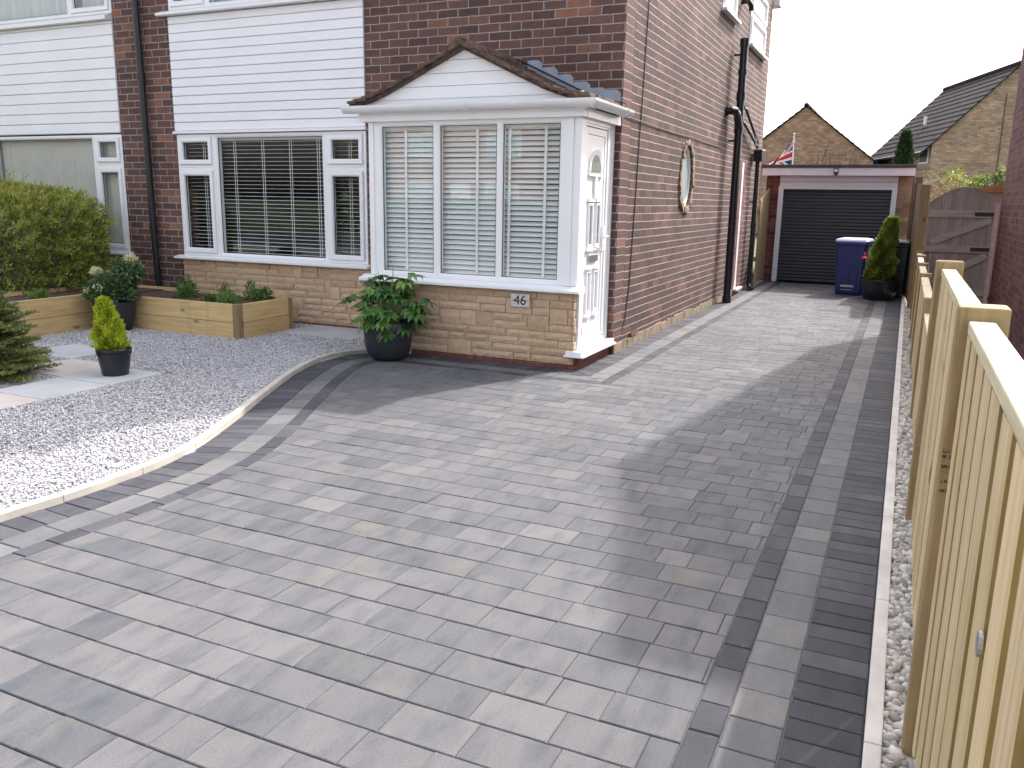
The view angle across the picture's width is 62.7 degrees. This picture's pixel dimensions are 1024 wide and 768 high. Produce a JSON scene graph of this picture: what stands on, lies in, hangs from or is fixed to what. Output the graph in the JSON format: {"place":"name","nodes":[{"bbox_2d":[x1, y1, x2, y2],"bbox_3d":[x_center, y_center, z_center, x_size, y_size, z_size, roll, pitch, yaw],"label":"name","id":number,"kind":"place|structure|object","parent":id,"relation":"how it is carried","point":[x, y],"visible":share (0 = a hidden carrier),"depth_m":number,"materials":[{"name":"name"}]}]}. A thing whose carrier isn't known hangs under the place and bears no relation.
{"place":"outdoors","nodes":[
{"label":"outdoors","id":0,"kind":"place"},
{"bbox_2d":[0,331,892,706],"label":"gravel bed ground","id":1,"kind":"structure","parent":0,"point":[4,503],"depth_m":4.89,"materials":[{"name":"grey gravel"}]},
{"bbox_2d":[0,393,40,412],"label":"path slab","id":2,"kind":"structure","parent":1,"relation":"on","point":[8,401],"depth_m":5.51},
{"bbox_2d":[0,268,62,382],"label":"fir tree","id":3,"kind":"object","parent":1,"relation":"on","point":[20,357],"visible":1,"depth_m":6.13,"materials":[{"name":"green plant"}]},
{"bbox_2d":[0,377,108,402],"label":"path slab","id":4,"kind":"structure","parent":1,"relation":"on","point":[58,387],"depth_m":5.87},
{"bbox_2d":[0,169,117,294],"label":"hedge","id":5,"kind":"object","parent":1,"relation":"on","point":[35,201],"visible":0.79,"depth_m":9.07,"materials":[{"name":"green plant"}]},
{"bbox_2d":[18,359,99,376],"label":"path slab","id":6,"kind":"structure","parent":1,"relation":"on","point":[69,367],"depth_m":6.56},
{"bbox_2d":[43,344,95,358],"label":"path slab","id":7,"kind":"structure","parent":1,"relation":"on","point":[73,351],"depth_m":7.24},
{"bbox_2d":[60,369,161,387],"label":"path slab","id":8,"kind":"structure","parent":1,"relation":"on","point":[94,376],"depth_m":6.26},
{"bbox_2d":[87,295,131,376],"bbox_3d":[-3.020,-0.368,6.303,0.306,0.599,0.290,-3,13,-18],"label":"potted golden conifer","id":9,"kind":"object","parent":8,"relation":"on","point":[112,346],"visible":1,"depth_m":6.25,"materials":[{"name":"plant"}]},
{"bbox_2d":[80,253,147,330],"bbox_3d":[-3.981,-0.915,8.395,0.582,0.772,0.598,7,14,24],"label":"potted flowering shrub","id":10,"kind":"object","parent":1,"relation":"on","point":[123,277],"visible":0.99,"depth_m":8.31,"materials":[{"name":"green plant"}]},
{"bbox_2d":[2,285,293,339],"bbox_3d":[-4.332,-0.640,8.135,3.245,0.375,3.000,7,14,24],"label":"raised sleeper bed","id":11,"kind":"object","parent":1,"relation":"on","point":[64,310],"visible":0.52,"depth_m":8.32,"materials":[{"name":"wood"}]},
{"bbox_2d":[26,288,51,299],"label":"bedding plant","id":12,"kind":"object","parent":11,"relation":"on","point":[36,294],"visible":0.81,"depth_m":8.27,"materials":[{"name":"green plant"}]},
{"bbox_2d":[173,282,197,297],"bbox_3d":[-3.417,-0.982,8.797,0.258,0.166,0.244,-5,14,-26],"label":"bedding plant","id":13,"kind":"object","parent":11,"relation":"on","point":[184,290],"visible":1,"depth_m":8.77,"materials":[{"name":"green plant"}]},
{"bbox_2d":[177,274,198,293],"bbox_3d":[-3.474,-1.064,9.001,0.246,0.239,0.216,-2,13,-15],"label":"bedding plant","id":14,"kind":"object","parent":11,"relation":"on","point":[185,282],"visible":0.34,"depth_m":8.98,"materials":[{"name":"green plant"}]},
{"bbox_2d":[199,293,217,301],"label":"bedding plant","id":15,"kind":"object","parent":11,"relation":"on","point":[209,297],"visible":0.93,"depth_m":8.38,"materials":[{"name":"green plant"}]},
{"bbox_2d":[217,281,232,297],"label":"bedding plant","id":16,"kind":"object","parent":11,"relation":"on","point":[223,287],"visible":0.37,"depth_m":8.68,"materials":[{"name":"green plant"}]},
{"bbox_2d":[216,288,241,303],"bbox_3d":[-2.769,-0.838,8.221,0.262,0.211,0.264,2,12,2],"label":"bedding plant","id":17,"kind":"object","parent":11,"relation":"on","point":[226,296],"visible":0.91,"depth_m":8.20,"materials":[{"name":"green plant"}]},
{"bbox_2d":[242,280,257,299],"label":"bedding plant","id":18,"kind":"object","parent":11,"relation":"on","point":[252,288],"visible":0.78,"depth_m":8.62,"materials":[{"name":"green plant"}]},
{"bbox_2d":[252,286,274,301],"bbox_3d":[-2.515,-0.913,8.495,0.245,0.200,0.255,-2,13,-13],"label":"bedding plant","id":19,"kind":"object","parent":11,"relation":"on","point":[261,293],"visible":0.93,"depth_m":8.46,"materials":[{"name":"green plant"}]},
{"bbox_2d":[0,322,365,509],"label":"gravel","id":20,"kind":"structure","parent":1,"relation":"on","point":[192,375],"depth_m":5.49,"materials":[{"name":"grey gravel"}]},
{"bbox_2d":[278,325,333,334],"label":"path slab","id":21,"kind":"structure","parent":1,"relation":"on","point":[300,330],"depth_m":8.68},
{"bbox_2d":[300,327,363,340],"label":"path slab","id":22,"kind":"structure","parent":1,"relation":"on","point":[346,333],"depth_m":8.48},
{"bbox_2d":[881,298,915,767],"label":"cobble strip","id":23,"kind":"object","parent":1,"relation":"on","point":[900,634],"visible":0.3,"depth_m":2.99,"materials":[{"name":"beige gravel"}]},
{"bbox_2d":[903,177,930,307],"bbox_3d":[6.067,-2.202,12.711,0.124,1.800,3.112,6,13,22],"label":"tall brown fence","id":24,"kind":"object","parent":23,"relation":"on","point":[918,213],"visible":0.81,"depth_m":11.45,"materials":[{"name":"brown wood"}]},
{"bbox_2d":[924,187,999,303],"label":"garden gate","id":25,"kind":"structure","parent":24,"relation":"attached to","point":[983,218],"depth_m":11.11,"materials":[{"name":"wood"}]},
{"bbox_2d":[909,250,932,443],"bbox_3d":[3.668,-0.575,7.553,0.100,0.845,8.620,7,14,24],"label":"timber fence","id":26,"kind":"object","parent":23,"relation":"on","point":[921,297],"visible":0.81,"depth_m":6.42,"materials":[{"name":"brown wood"}]},
{"bbox_2d":[923,170,970,249],"bbox_3d":[6.732,-2.366,13.227,0.724,1.921,1.128,7,14,24],"label":"dead vine","id":27,"kind":"object","parent":23,"relation":"on","point":[937,189],"visible":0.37,"depth_m":13.01,"materials":[{"name":"brown plant"}]},
{"bbox_2d":[901,260,1023,767],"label":"timber fence","id":28,"kind":"object","parent":23,"relation":"on","point":[964,513],"visible":0.98,"depth_m":1.53,"materials":[{"name":"brown wood"}]},
{"bbox_2d":[0,283,901,767],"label":"paved driveway","id":29,"kind":"structure","parent":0,"point":[390,565],"depth_m":3.08,"materials":[{"name":"grey concrete"}]},
{"bbox_2d":[0,282,886,767],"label":"driveway light border","id":30,"kind":"object","parent":29,"relation":"on","point":[754,728],"visible":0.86,"depth_m":3.52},
{"bbox_2d":[861,215,900,300],"bbox_3d":[5.492,-1.882,12.487,0.538,1.251,0.544,7,14,24],"label":"potted cone conifer","id":31,"kind":"object","parent":30,"relation":"on","point":[878,283],"visible":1,"depth_m":12.38,"materials":[{"name":"plant"}]},
{"bbox_2d":[0,281,900,767],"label":"driveway charcoal border","id":32,"kind":"object","parent":29,"relation":"on","point":[824,727],"visible":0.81,"depth_m":3.53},
{"bbox_2d":[337,272,436,360],"bbox_3d":[-1.041,-0.605,7.235,0.777,0.778,0.779,-9,16,-38],"label":"potted fatsia","id":33,"kind":"object","parent":32,"relation":"on","point":[387,331],"visible":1,"depth_m":7.10,"materials":[{"name":"plant"}]},
{"bbox_2d":[753,188,770,281],"bbox_3d":[4.390,-2.639,14.813,0.060,1.618,0.994,7,14,24],"label":"side fence panel","id":34,"kind":"object","parent":32,"relation":"on","point":[763,213],"visible":0.95,"depth_m":14.74,"materials":[{"name":"brown wood"}]},
{"bbox_2d":[892,239,910,297],"bbox_3d":[5.860,-1.782,12.931,0.490,0.878,0.562,8,14,28],"label":"green wheelie bin","id":35,"kind":"object","parent":32,"relation":"on","point":[903,251],"visible":0.2,"depth_m":12.65,"materials":[{"name":"plastic"}]},
{"bbox_2d":[835,237,873,295],"bbox_3d":[5.355,-1.852,13.211,0.490,0.878,0.562,9,15,32],"label":"blue wheelie bin","id":36,"kind":"object","parent":29,"relation":"on","point":[851,264],"visible":0.93,"depth_m":13.01,"materials":[{"name":"plastic"}]},
{"bbox_2d":[753,234,988,767],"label":"ground","id":37,"kind":"structure","parent":0,"point":[887,458],"depth_m":5.22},
{"bbox_2d":[0,0,133,292],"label":"adjoining house","id":38,"kind":"structure","parent":37,"relation":"on","point":[58,76],"depth_m":9.95,"materials":[{"name":"plastic"}]},
{"bbox_2d":[0,0,111,24],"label":"upper window","id":39,"kind":"structure","parent":38,"relation":"in","point":[72,10],"depth_m":9.65,"materials":[{"name":"white plastic"}]},
{"bbox_2d":[0,139,123,243],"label":"vertical blind","id":40,"kind":"object","parent":38,"relation":"attached to","point":[65,163],"visible":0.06,"depth_m":10.34,"materials":[{"name":"white fabric"}]},
{"bbox_2d":[0,134,130,250],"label":"front window","id":41,"kind":"structure","parent":38,"relation":"in","point":[102,165],"depth_m":9.94,"materials":[{"name":"white plastic"}]},
{"bbox_2d":[0,348,411,521],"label":"curb edging","id":42,"kind":"object","parent":37,"relation":"on","point":[54,499],"visible":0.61,"depth_m":4.33,"materials":[{"name":"beige concrete"}]},
{"bbox_2d":[111,0,782,370],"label":"brick house","id":43,"kind":"structure","parent":37,"relation":"on","point":[655,109],"depth_m":8.51,"materials":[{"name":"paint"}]},
{"bbox_2d":[188,144,212,245],"bbox_3d":[-3.441,-2.125,9.484,0.435,1.250,0.060,7,14,24],"label":"venetian blind","id":44,"kind":"object","parent":43,"relation":"attached to","point":[207,219],"visible":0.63,"depth_m":9.52,"materials":[{"name":"white plastic"}]},
{"bbox_2d":[168,0,267,10],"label":"upper window","id":45,"kind":"structure","parent":43,"relation":"in","point":[172,4],"depth_m":8.90,"materials":[{"name":"white plastic"}]},
{"bbox_2d":[221,137,324,257],"bbox_3d":[-2.545,-2.017,9.083,1.440,1.280,0.060,7,14,24],"label":"venetian blind","id":46,"kind":"object","parent":43,"relation":"attached to","point":[264,161],"visible":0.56,"depth_m":9.07,"materials":[{"name":"white plastic"}]},
{"bbox_2d":[177,131,368,264],"bbox_3d":[-2.597,-2.005,9.017,2.520,1.322,0.085,7,14,24],"label":"front window","id":47,"kind":"structure","parent":43,"relation":"in","point":[212,167],"depth_m":8.91,"materials":[{"name":"white plastic"}]},
{"bbox_2d":[334,142,360,254],"bbox_3d":[-1.657,-1.920,8.684,0.415,1.250,0.060,7,14,24],"label":"venetian blind","id":48,"kind":"object","parent":43,"relation":"attached to","point":[350,220],"visible":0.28,"depth_m":8.71,"materials":[{"name":"white plastic"}]},
{"bbox_2d":[385,127,432,271],"bbox_3d":[-0.871,-1.620,7.412,0.570,1.275,0.060,7,14,24],"label":"venetian blind","id":49,"kind":"object","parent":43,"relation":"attached to","point":[398,185],"visible":0.94,"depth_m":7.43,"materials":[{"name":"white plastic"}]},
{"bbox_2d":[443,125,496,275],"bbox_3d":[-0.340,-1.559,7.174,0.570,1.275,0.060,7,14,24],"label":"venetian blind","id":50,"kind":"object","parent":43,"relation":"attached to","point":[473,229],"visible":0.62,"depth_m":7.18,"materials":[{"name":"white plastic"}]},
{"bbox_2d":[368,117,574,285],"bbox_3d":[-0.380,-1.547,7.126,1.920,1.320,0.084,7,14,24],"label":"porch window","id":51,"kind":"structure","parent":43,"relation":"in","point":[376,130],"depth_m":7.10,"materials":[{"name":"white plastic"}]},
{"bbox_2d":[511,293,529,307],"bbox_3d":[0.068,-0.699,7.039,0.174,0.110,0.009,7,14,24],"label":"house number plaque","id":52,"kind":"object","parent":43,"relation":"attached to","point":[520,300],"visible":1,"depth_m":7.03,"materials":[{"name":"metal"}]},
{"bbox_2d":[504,124,559,278],"bbox_3d":[0.189,-1.498,6.937,0.555,1.275,0.060,7,14,24],"label":"venetian blind","id":53,"kind":"object","parent":43,"relation":"attached to","point":[530,259],"visible":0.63,"depth_m":6.94,"materials":[{"name":"white plastic"}]},
{"bbox_2d":[579,126,608,341],"bbox_3d":[0.695,-1.247,7.095,0.109,1.743,0.546,7,14,24],"label":"front door","id":54,"kind":"structure","parent":43,"relation":"in","point":[596,139],"depth_m":7.09,"materials":[{"name":"white plastic"}]},
{"bbox_2d":[678,147,690,206],"bbox_3d":[1.944,-2.355,9.552,0.044,0.694,0.524,7,14,24],"label":"oval window","id":55,"kind":"structure","parent":43,"relation":"in","point":[686,172],"depth_m":9.65,"materials":[{"name":"white glass"}]},
{"bbox_2d":[723,0,737,15],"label":"side window","id":56,"kind":"structure","parent":43,"relation":"in","point":[725,4],"depth_m":10.72,"materials":[{"name":"white plastic"}]},
{"bbox_2d":[732,162,743,290],"bbox_3d":[3.503,-2.396,12.832,0.066,1.900,0.520,7,14,24],"label":"side door","id":57,"kind":"structure","parent":43,"relation":"in","point":[738,287],"depth_m":12.78,"materials":[{"name":"white plastic"}]},
{"bbox_2d":[749,0,768,54],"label":"side window","id":58,"kind":"structure","parent":43,"relation":"in","point":[755,17],"depth_m":12.53,"materials":[{"name":"white plastic"}]},
{"bbox_2d":[761,133,795,168],"bbox_3d":[6.781,-4.910,21.962,1.066,3.160,0.196,7,14,24],"label":"flag on pole","id":59,"kind":"object","parent":37,"relation":"on","point":[786,156],"visible":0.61,"depth_m":21.63,"materials":[{"name":"multicoloured fabric"}]},
{"bbox_2d":[756,103,878,233],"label":"distant gable house","id":60,"kind":"structure","parent":37,"relation":"on","point":[810,127],"depth_m":37.81,"materials":[{"name":"brick"}]},
{"bbox_2d":[796,144,868,163],"bbox_3d":[8.706,-5.102,23.270,1.914,3.043,0.414,7,14,24],"label":"bare shrub","id":61,"kind":"object","parent":37,"relation":"on","point":[818,156],"visible":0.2,"depth_m":22.97,"materials":[{"name":"brown plant"}]},
{"bbox_2d":[761,164,916,283],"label":"garage","id":62,"kind":"structure","parent":37,"relation":"on","point":[816,211],"depth_m":14.77,"materials":[{"name":"brick"}]},
{"bbox_2d":[776,189,891,283],"bbox_3d":[5.644,-2.591,14.809,1.798,1.630,0.018,7,14,24],"label":"roller door","id":63,"kind":"structure","parent":62,"relation":"in","point":[812,220],"depth_m":14.87,"materials":[{"name":"black metal"}]},
{"bbox_2d":[834,168,838,174],"bbox_3d":[5.539,-3.626,14.371,0.080,0.115,0.055,7,14,24],"label":"floodlight","id":64,"kind":"object","parent":62,"relation":"attached to","point":[836,171],"visible":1,"depth_m":14.35,"materials":[{"name":"white plastic"}]},
{"bbox_2d":[861,297,904,767],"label":"curb edging","id":65,"kind":"object","parent":37,"relation":"on","point":[872,744],"visible":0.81,"depth_m":2.89,"materials":[{"name":"concrete"}]},
{"bbox_2d":[892,128,915,238],"bbox_3d":[11.188,-5.533,24.223,1.013,3.559,1.041,-9,16,-38],"label":"cypress tree","id":66,"kind":"object","parent":37,"relation":"on","point":[904,153],"visible":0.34,"depth_m":23.87,"materials":[{"name":"green plant"}]},
{"bbox_2d":[871,60,1020,241],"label":"distant tiled house","id":67,"kind":"structure","parent":37,"relation":"on","point":[966,125],"depth_m":32.31,"materials":[{"name":"brick"}]},
{"bbox_2d":[918,148,928,164],"bbox_3d":[16.232,-8.979,33.161,0.040,0.600,1.000,3,12,7],"label":"window","id":68,"kind":"structure","parent":67,"relation":"in","point":[923,158],"depth_m":33.01,"materials":[{"name":"white plastic"}]},
{"bbox_2d":[929,165,1005,261],"bbox_3d":[8.381,-2.589,14.032,2.608,2.070,0.946,7,14,24],"label":"garden hedge","id":69,"kind":"object","parent":37,"relation":"on","point":[976,182],"visible":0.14,"depth_m":14.01,"materials":[{"name":"green plant"}]},
{"bbox_2d":[988,45,1023,360],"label":"neighbour house","id":70,"kind":"structure","parent":37,"relation":"on","point":[1007,284],"depth_m":9.53,"materials":[{"name":"brick"}]},
{"bbox_2d":[763,0,1023,155],"label":"sky","id":71,"kind":"structure","parent":0,"point":[867,68],"materials":[{"name":"white"}]}
]}

